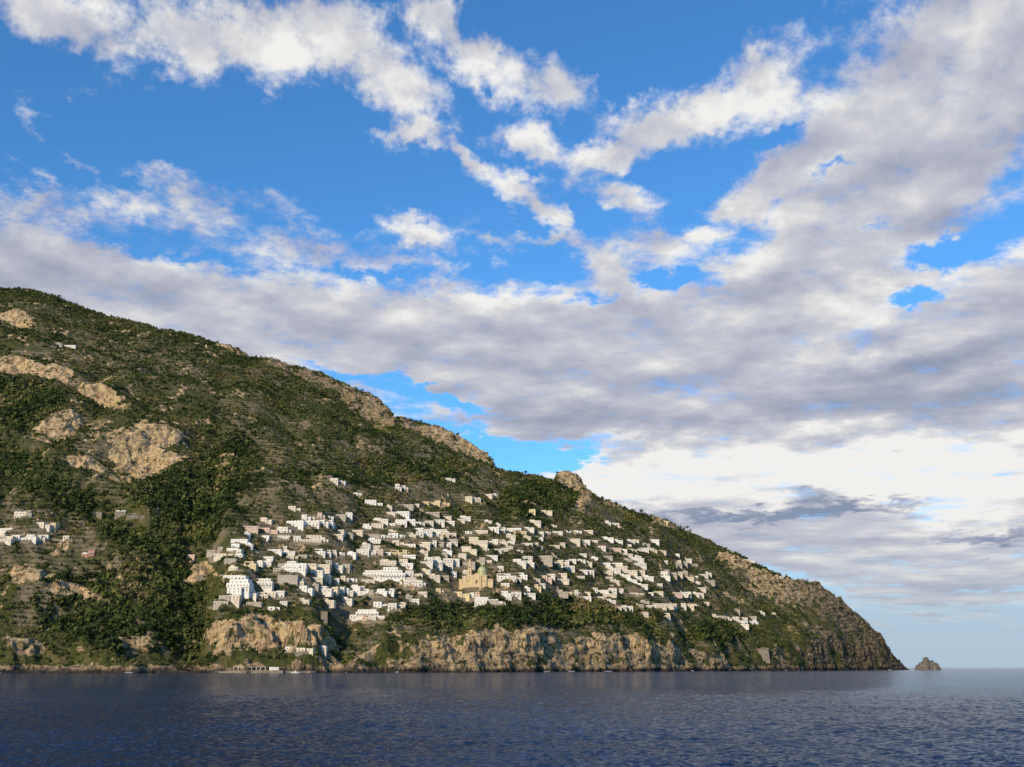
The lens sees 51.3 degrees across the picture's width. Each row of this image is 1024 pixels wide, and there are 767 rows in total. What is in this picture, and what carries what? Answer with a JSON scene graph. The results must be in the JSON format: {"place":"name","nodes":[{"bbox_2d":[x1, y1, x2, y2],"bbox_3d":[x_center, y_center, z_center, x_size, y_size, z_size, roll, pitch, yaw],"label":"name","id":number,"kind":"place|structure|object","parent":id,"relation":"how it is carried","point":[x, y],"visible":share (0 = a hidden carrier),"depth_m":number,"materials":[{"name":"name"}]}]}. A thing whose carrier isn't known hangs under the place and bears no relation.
{"place":"outdoors","nodes":[
{"label":"outdoors","id":0,"kind":"place"},
{"bbox_2d":[0,288,909,672],"bbox_3d":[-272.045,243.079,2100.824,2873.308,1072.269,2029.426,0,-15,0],"label":"hillside terrain","id":1,"kind":"structure","parent":0,"point":[138,448],"depth_m":1585.22,"materials":[{"name":"green plant"}]},
{"bbox_2d":[0,536,16,545],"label":"house","id":2,"kind":"structure","parent":1,"relation":"on","point":[9,540],"depth_m":1310.53,"materials":[{"name":"beige paint"}]},
{"bbox_2d":[14,511,26,517],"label":"house","id":3,"kind":"structure","parent":1,"relation":"on","point":[18,514],"depth_m":1380.84,"materials":[{"name":"beige paint"}]},
{"bbox_2d":[25,534,38,543],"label":"house","id":4,"kind":"structure","parent":1,"relation":"on","point":[34,538],"depth_m":1322.47,"materials":[{"name":"white paint"}]},
{"bbox_2d":[30,528,53,531],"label":"retaining wall","id":5,"kind":"structure","parent":1,"relation":"on","point":[37,530],"depth_m":1345.81,"materials":[{"name":"stone"}]},
{"bbox_2d":[37,522,53,531],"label":"house","id":6,"kind":"structure","parent":1,"relation":"on","point":[43,525],"depth_m":1352.33,"materials":[{"name":"beige paint"}]},
{"bbox_2d":[92,512,103,518],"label":"house","id":7,"kind":"structure","parent":1,"relation":"on","point":[98,515],"depth_m":1429.68,"materials":[{"name":"stone"}]},
{"bbox_2d":[114,510,125,518],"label":"house","id":8,"kind":"structure","parent":1,"relation":"on","point":[118,513],"depth_m":1425.82,"materials":[{"name":"stone"}]},
{"bbox_2d":[126,513,138,519],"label":"house","id":9,"kind":"structure","parent":1,"relation":"on","point":[133,515],"depth_m":1418.69,"materials":[{"name":"stone"}]},
{"bbox_2d":[186,554,196,562],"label":"house","id":10,"kind":"structure","parent":1,"relation":"on","point":[193,556],"depth_m":1384.56,"materials":[{"name":"pink paint"}]},
{"bbox_2d":[213,595,229,609],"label":"house","id":11,"kind":"structure","parent":1,"relation":"on","point":[216,604],"depth_m":1249.77,"materials":[{"name":"paint"}]},
{"bbox_2d":[214,554,232,561],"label":"house","id":12,"kind":"structure","parent":1,"relation":"on","point":[217,557],"depth_m":1362.00,"materials":[{"name":"beige paint"}]},
{"bbox_2d":[227,543,240,550],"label":"house","id":13,"kind":"structure","parent":1,"relation":"on","point":[232,548],"depth_m":1371.10,"materials":[{"name":"paint"}]},
{"bbox_2d":[227,587,242,594],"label":"house","id":14,"kind":"structure","parent":1,"relation":"on","point":[235,590],"depth_m":1263.50,"materials":[{"name":"paint"}]},
{"bbox_2d":[229,595,241,607],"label":"house","id":15,"kind":"structure","parent":1,"relation":"on","point":[236,600],"depth_m":1254.04,"materials":[{"name":"beige paint"}]},
{"bbox_2d":[226,575,253,598],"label":"hotel","id":16,"kind":"structure","parent":1,"relation":"on","point":[246,583],"depth_m":1272.62,"materials":[{"name":"paint"}]},
{"bbox_2d":[235,549,244,557],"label":"house","id":17,"kind":"structure","parent":1,"relation":"on","point":[240,553],"depth_m":1358.47,"materials":[{"name":"white paint"}]},
{"bbox_2d":[244,561,257,571],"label":"house","id":18,"kind":"structure","parent":1,"relation":"on","point":[253,565],"depth_m":1329.17,"materials":[{"name":"yellow paint"}]},
{"bbox_2d":[244,526,258,534],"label":"house","id":19,"kind":"structure","parent":1,"relation":"on","point":[253,529],"depth_m":1418.90,"materials":[{"name":"pink paint"}]},
{"bbox_2d":[251,592,258,601],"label":"house","id":20,"kind":"structure","parent":1,"relation":"on","point":[255,596],"depth_m":1272.39,"materials":[{"name":"white paint"}]},
{"bbox_2d":[256,591,268,597],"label":"house","id":21,"kind":"structure","parent":1,"relation":"on","point":[263,594],"depth_m":1280.29,"materials":[{"name":"beige paint"}]},
{"bbox_2d":[233,531,295,536],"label":"retaining wall","id":22,"kind":"structure","parent":1,"relation":"on","point":[276,535],"depth_m":1434.81,"materials":[{"name":"stone"}]},
{"bbox_2d":[242,597,286,600],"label":"retaining wall","id":23,"kind":"structure","parent":1,"relation":"on","point":[276,598],"depth_m":1284.17,"materials":[{"name":"stone"}]},
{"bbox_2d":[256,578,273,592],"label":"hotel","id":24,"kind":"structure","parent":1,"relation":"on","point":[266,585],"depth_m":1298.79,"materials":[{"name":"white paint"}]},
{"bbox_2d":[214,671,315,672],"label":"quay wall","id":25,"kind":"structure","parent":1,"relation":"on","point":[261,671],"depth_m":1152.86,"materials":[{"name":"concrete"}]},
{"bbox_2d":[226,667,284,672],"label":"beach lido","id":26,"kind":"object","parent":25,"relation":"on","point":[274,670],"visible":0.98,"depth_m":1154.57,"materials":[{"name":"stone"}]},
{"bbox_2d":[260,517,273,523],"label":"house","id":27,"kind":"structure","parent":1,"relation":"on","point":[266,520],"depth_m":1457.68,"materials":[{"name":"beige paint"}]},
{"bbox_2d":[261,528,277,533],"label":"house","id":28,"kind":"structure","parent":1,"relation":"on","point":[269,530],"depth_m":1436.79,"materials":[{"name":"pink paint"}]},
{"bbox_2d":[259,538,291,541],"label":"retaining wall","id":29,"kind":"structure","parent":1,"relation":"on","point":[275,539],"depth_m":1429.19,"materials":[{"name":"stone"}]},
{"bbox_2d":[273,563,284,571],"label":"house","id":30,"kind":"structure","parent":1,"relation":"on","point":[279,566],"depth_m":1342.85,"materials":[{"name":"paint"}]},
{"bbox_2d":[276,590,285,596],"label":"house","id":31,"kind":"structure","parent":1,"relation":"on","point":[280,593],"depth_m":1290.41,"materials":[{"name":"white paint"}]},
{"bbox_2d":[277,575,299,584],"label":"house","id":32,"kind":"structure","parent":1,"relation":"on","point":[290,579],"depth_m":1319.54,"materials":[{"name":"paint"}]},
{"bbox_2d":[282,561,299,568],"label":"hotel","id":33,"kind":"structure","parent":1,"relation":"on","point":[287,564],"depth_m":1344.38,"materials":[{"name":"paint"}]},
{"bbox_2d":[284,563,307,576],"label":"house","id":34,"kind":"structure","parent":1,"relation":"on","point":[303,569],"depth_m":1341.79,"materials":[{"name":"paint"}]},
{"bbox_2d":[286,520,306,530],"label":"house","id":35,"kind":"structure","parent":1,"relation":"on","point":[301,524],"depth_m":1455.96,"materials":[{"name":"paint"}]},
{"bbox_2d":[281,651,314,656],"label":"retaining wall","id":36,"kind":"structure","parent":1,"relation":"on","point":[298,653],"depth_m":1183.02,"materials":[{"name":"stone"}]},
{"bbox_2d":[296,647,315,655],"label":"house","id":37,"kind":"structure","parent":1,"relation":"on","point":[311,650],"depth_m":1185.75,"materials":[{"name":"beige paint"}]},
{"bbox_2d":[301,514,311,520],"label":"house","id":38,"kind":"structure","parent":1,"relation":"on","point":[306,517],"depth_m":1482.93,"materials":[{"name":"white paint"}]},
{"bbox_2d":[299,586,314,596],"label":"house","id":39,"kind":"structure","parent":1,"relation":"on","point":[311,590],"depth_m":1310.99,"materials":[{"name":"paint"}]},
{"bbox_2d":[289,542,332,545],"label":"retaining wall","id":40,"kind":"structure","parent":1,"relation":"on","point":[306,543],"depth_m":1433.25,"materials":[{"name":"stone"}]},
{"bbox_2d":[301,535,321,542],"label":"house","id":41,"kind":"structure","parent":1,"relation":"on","point":[313,538],"depth_m":1437.69,"materials":[{"name":"beige paint"}]},
{"bbox_2d":[289,526,335,529],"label":"retaining wall","id":42,"kind":"structure","parent":1,"relation":"on","point":[296,528],"depth_m":1457.59,"materials":[{"name":"stone"}]},
{"bbox_2d":[306,520,320,528],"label":"house","id":43,"kind":"structure","parent":1,"relation":"on","point":[316,523],"depth_m":1463.84,"materials":[{"name":"white paint"}]},
{"bbox_2d":[294,592,344,595],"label":"retaining wall","id":44,"kind":"structure","parent":1,"relation":"on","point":[318,593],"depth_m":1323.88,"materials":[{"name":"stone"}]},
{"bbox_2d":[315,549,326,558],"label":"house","id":45,"kind":"structure","parent":1,"relation":"on","point":[321,552],"depth_m":1416.20,"materials":[{"name":"white paint"}]},
{"bbox_2d":[320,645,327,656],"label":"house","id":46,"kind":"structure","parent":1,"relation":"on","point":[324,650],"depth_m":1207.50,"materials":[{"name":"beige paint"}]},
{"bbox_2d":[321,611,327,625],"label":"watchtower","id":47,"kind":"structure","parent":1,"relation":"on","point":[324,617],"depth_m":1279.87,"materials":[{"name":"stone"}]},
{"bbox_2d":[318,564,331,573],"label":"house","id":48,"kind":"structure","parent":1,"relation":"on","point":[326,568],"depth_m":1387.90,"materials":[{"name":"beige paint"}]},
{"bbox_2d":[319,586,333,596],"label":"house","id":49,"kind":"structure","parent":1,"relation":"on","point":[326,591],"depth_m":1333.80,"materials":[{"name":"white paint"}]},
{"bbox_2d":[309,554,344,559],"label":"retaining wall","id":50,"kind":"structure","parent":1,"relation":"on","point":[334,557],"depth_m":1421.25,"materials":[{"name":"stone"}]},
{"bbox_2d":[324,574,331,584],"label":"house","id":51,"kind":"structure","parent":1,"relation":"on","point":[328,577],"depth_m":1373.18,"materials":[{"name":"beige paint"}]},
{"bbox_2d":[307,569,351,572],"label":"retaining wall","id":52,"kind":"structure","parent":1,"relation":"on","point":[338,571],"depth_m":1413.70,"materials":[{"name":"stone"}]},
{"bbox_2d":[332,586,339,596],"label":"house","id":53,"kind":"structure","parent":1,"relation":"on","point":[336,590],"depth_m":1357.84,"materials":[{"name":"beige paint"}]},
{"bbox_2d":[333,563,344,573],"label":"house","id":54,"kind":"structure","parent":1,"relation":"on","point":[338,566],"depth_m":1415.47,"materials":[{"name":"white paint"}]},
{"bbox_2d":[335,514,346,521],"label":"house","id":55,"kind":"structure","parent":1,"relation":"on","point":[343,517],"depth_m":1529.05,"materials":[{"name":"paint"}]},
{"bbox_2d":[342,563,351,573],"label":"house","id":56,"kind":"structure","parent":1,"relation":"on","point":[348,566],"depth_m":1422.88,"materials":[{"name":"paint"}]},
{"bbox_2d":[345,588,354,596],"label":"house","id":57,"kind":"structure","parent":1,"relation":"on","point":[350,592],"depth_m":1375.27,"materials":[{"name":"white paint"}]},
{"bbox_2d":[353,587,362,595],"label":"house","id":58,"kind":"structure","parent":1,"relation":"on","point":[357,590],"depth_m":1385.12,"materials":[{"name":"paint"}]},
{"bbox_2d":[356,549,369,556],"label":"house","id":59,"kind":"structure","parent":1,"relation":"on","point":[364,551],"depth_m":1460.41,"materials":[{"name":"white paint"}]},
{"bbox_2d":[345,620,385,623],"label":"retaining wall","id":60,"kind":"structure","parent":1,"relation":"on","point":[366,622],"depth_m":1330.90,"materials":[{"name":"stone"}]},
{"bbox_2d":[355,609,379,620],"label":"hotel","id":61,"kind":"structure","parent":1,"relation":"on","point":[360,613],"depth_m":1339.37,"materials":[{"name":"paint"}]},
{"bbox_2d":[352,555,389,559],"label":"retaining wall","id":62,"kind":"structure","parent":1,"relation":"on","point":[372,556],"depth_m":1460.12,"materials":[{"name":"stone"}]},
{"bbox_2d":[363,570,384,580],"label":"hotel","id":63,"kind":"structure","parent":1,"relation":"on","point":[374,574],"depth_m":1427.47,"materials":[{"name":"white paint"}]},
{"bbox_2d":[371,523,382,527],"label":"house","id":64,"kind":"structure","parent":1,"relation":"on","point":[376,525],"depth_m":1553.61,"materials":[{"name":"beige paint"}]},
{"bbox_2d":[0,505,756,620],"bbox_3d":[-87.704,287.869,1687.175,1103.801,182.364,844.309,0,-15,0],"label":"distant houses","id":65,"kind":"structure","parent":1,"relation":"on","point":[320,575],"depth_m":1570.86,"materials":[{"name":"white paint"}]},
{"bbox_2d":[373,602,387,607],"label":"house","id":66,"kind":"structure","parent":1,"relation":"on","point":[378,604],"depth_m":1359.04,"materials":[{"name":"paint"}]},
{"bbox_2d":[377,588,387,596],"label":"house","id":67,"kind":"structure","parent":1,"relation":"on","point":[383,592],"depth_m":1381.00,"materials":[{"name":"paint"}]},
{"bbox_2d":[379,566,404,583],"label":"hotel","id":68,"kind":"structure","parent":1,"relation":"on","point":[393,573],"depth_m":1426.63,"materials":[{"name":"paint"}]},
{"bbox_2d":[388,602,396,611],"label":"house","id":69,"kind":"structure","parent":1,"relation":"on","point":[392,605],"depth_m":1348.46,"materials":[{"name":"white paint"}]},
{"bbox_2d":[388,532,398,537],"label":"house","id":70,"kind":"structure","parent":1,"relation":"on","point":[392,534],"depth_m":1538.93,"materials":[{"name":"paint"}]},
{"bbox_2d":[395,519,406,527],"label":"house","id":71,"kind":"structure","parent":1,"relation":"on","point":[400,521],"depth_m":1570.41,"materials":[{"name":"paint"}]},
{"bbox_2d":[396,511,410,518],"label":"house","id":72,"kind":"structure","parent":1,"relation":"on","point":[406,514],"depth_m":1607.82,"materials":[{"name":"paint"}]},
{"bbox_2d":[399,504,413,510],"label":"house","id":73,"kind":"structure","parent":1,"relation":"on","point":[410,507],"depth_m":1656.30,"materials":[{"name":"paint"}]},
{"bbox_2d":[404,580,417,586],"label":"house","id":74,"kind":"structure","parent":1,"relation":"on","point":[406,582],"depth_m":1424.46,"materials":[{"name":"white paint"}]},
{"bbox_2d":[367,537,457,540],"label":"retaining wall","id":75,"kind":"structure","parent":1,"relation":"on","point":[391,539],"depth_m":1535.50,"materials":[{"name":"stone"}]},
{"bbox_2d":[399,587,426,590],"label":"retaining wall","id":76,"kind":"structure","parent":1,"relation":"on","point":[409,588],"depth_m":1417.43,"materials":[{"name":"stone"}]},
{"bbox_2d":[386,524,457,527],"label":"retaining wall","id":77,"kind":"structure","parent":1,"relation":"on","point":[398,526],"depth_m":1567.14,"materials":[{"name":"stone"}]},
{"bbox_2d":[419,542,431,550],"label":"house","id":78,"kind":"structure","parent":1,"relation":"on","point":[427,545],"depth_m":1541.18,"materials":[{"name":"beige paint"}]},
{"bbox_2d":[420,557,432,568],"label":"house","id":79,"kind":"structure","parent":1,"relation":"on","point":[428,561],"depth_m":1476.56,"materials":[{"name":"white paint"}]},
{"bbox_2d":[424,529,432,536],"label":"house","id":80,"kind":"structure","parent":1,"relation":"on","point":[427,532],"depth_m":1570.36,"materials":[{"name":"white paint"}]},
{"bbox_2d":[433,558,442,570],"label":"hotel","id":81,"kind":"structure","parent":1,"relation":"on","point":[438,563],"depth_m":1489.88,"materials":[{"name":"white paint"}]},
{"bbox_2d":[434,519,444,527],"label":"house","id":82,"kind":"structure","parent":1,"relation":"on","point":[441,522],"depth_m":1661.79,"materials":[{"name":"white paint"}]},
{"bbox_2d":[443,558,452,569],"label":"house","id":83,"kind":"structure","parent":1,"relation":"on","point":[448,562],"depth_m":1521.88,"materials":[{"name":"white paint"}]},
{"bbox_2d":[0,287,902,668],"bbox_3d":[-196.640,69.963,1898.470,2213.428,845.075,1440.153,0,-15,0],"label":"hillside scrub","id":84,"kind":"object","parent":1,"relation":"on","point":[220,497],"visible":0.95,"depth_m":1665.80,"materials":[{"name":"green plant"}]},
{"bbox_2d":[453,558,459,566],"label":"house","id":85,"kind":"structure","parent":1,"relation":"on","point":[456,562],"depth_m":1530.29,"materials":[{"name":"white paint"}]},
{"bbox_2d":[456,592,470,600],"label":"house","id":86,"kind":"structure","parent":1,"relation":"on","point":[462,595],"depth_m":1444.80,"materials":[{"name":"yellow paint"}]},
{"bbox_2d":[447,597,482,601],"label":"retaining wall","id":87,"kind":"structure","parent":1,"relation":"on","point":[460,598],"depth_m":1440.31,"materials":[{"name":"stone"}]},
{"bbox_2d":[459,560,493,589],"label":"church","id":88,"kind":"structure","parent":1,"relation":"on","point":[480,578],"depth_m":1468.46,"materials":[{"name":"paint"}]},
{"bbox_2d":[469,540,488,547],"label":"house","id":89,"kind":"structure","parent":1,"relation":"on","point":[483,543],"depth_m":1618.49,"materials":[{"name":"beige paint"}]},
{"bbox_2d":[475,599,486,606],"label":"house","id":90,"kind":"structure","parent":1,"relation":"on","point":[480,602],"depth_m":1424.47,"materials":[{"name":"white paint"}]},
{"bbox_2d":[487,599,498,604],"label":"house","id":91,"kind":"structure","parent":1,"relation":"on","point":[493,601],"depth_m":1428.71,"materials":[{"name":"paint"}]},
{"bbox_2d":[461,531,537,536],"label":"retaining wall","id":92,"kind":"structure","parent":1,"relation":"on","point":[469,535],"depth_m":1669.73,"materials":[{"name":"stone"}]},
{"bbox_2d":[497,573,515,581],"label":"house","id":93,"kind":"structure","parent":1,"relation":"on","point":[500,577],"depth_m":1499.47,"materials":[{"name":"white paint"}]},
{"bbox_2d":[511,590,521,599],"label":"house","id":94,"kind":"structure","parent":1,"relation":"on","point":[516,593],"depth_m":1465.11,"materials":[{"name":"white paint"}]},
{"bbox_2d":[515,560,526,568],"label":"house","id":95,"kind":"structure","parent":1,"relation":"on","point":[522,563],"depth_m":1571.17,"materials":[{"name":"white paint"}]},
{"bbox_2d":[524,593,535,599],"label":"house","id":96,"kind":"structure","parent":1,"relation":"on","point":[533,595],"depth_m":1489.50,"materials":[{"name":"white paint"}]},
{"bbox_2d":[539,555,552,566],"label":"house","id":97,"kind":"structure","parent":1,"relation":"on","point":[547,560],"depth_m":1652.89,"materials":[{"name":"paint"}]},
{"bbox_2d":[541,575,551,583],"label":"house","id":98,"kind":"structure","parent":1,"relation":"on","point":[549,579],"depth_m":1582.50,"materials":[{"name":"pink paint"}]},
{"bbox_2d":[554,560,563,567],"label":"house","id":99,"kind":"structure","parent":1,"relation":"on","point":[560,563],"depth_m":1679.27,"materials":[{"name":"beige paint"}]},
{"bbox_2d":[556,590,567,598],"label":"house","id":100,"kind":"structure","parent":1,"relation":"on","point":[561,593],"depth_m":1578.83,"materials":[{"name":"paint"}]},
{"bbox_2d":[570,539,579,546],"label":"house","id":101,"kind":"structure","parent":1,"relation":"on","point":[576,541],"depth_m":1840.45,"materials":[{"name":"beige paint"}]},
{"bbox_2d":[612,568,620,574],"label":"house","id":102,"kind":"structure","parent":1,"relation":"on","point":[616,570],"depth_m":1791.38,"materials":[{"name":"white paint"}]},
{"bbox_2d":[621,570,636,575],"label":"house","id":103,"kind":"structure","parent":1,"relation":"on","point":[632,572],"depth_m":1806.51,"materials":[{"name":"beige paint"}]},
{"bbox_2d":[740,620,748,629],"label":"house","id":104,"kind":"structure","parent":1,"relation":"on","point":[744,625],"depth_m":1943.40,"materials":[{"name":"white paint"}]},
{"bbox_2d":[755,648,769,662],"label":"coastal tower","id":105,"kind":"structure","parent":1,"relation":"on","point":[764,652],"depth_m":1891.37,"materials":[{"name":"stone"}]},
{"bbox_2d":[0,667,1023,766],"bbox_3d":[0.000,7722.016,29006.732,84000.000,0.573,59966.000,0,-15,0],"label":"sea","id":106,"kind":"structure","parent":0,"point":[956,717],"depth_m":126.58,"materials":[{"name":"liquid"}]},
{"bbox_2d":[915,657,940,669],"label":"sea stack","id":107,"kind":"object","parent":106,"relation":"in","point":[926,663],"visible":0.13,"depth_m":2315.24,"materials":[{"name":"stone"}]},
{"bbox_2d":[0,0,1023,666],"label":"sky","id":108,"kind":"structure","parent":0,"point":[749,274],"materials":[{"name":"blue"}]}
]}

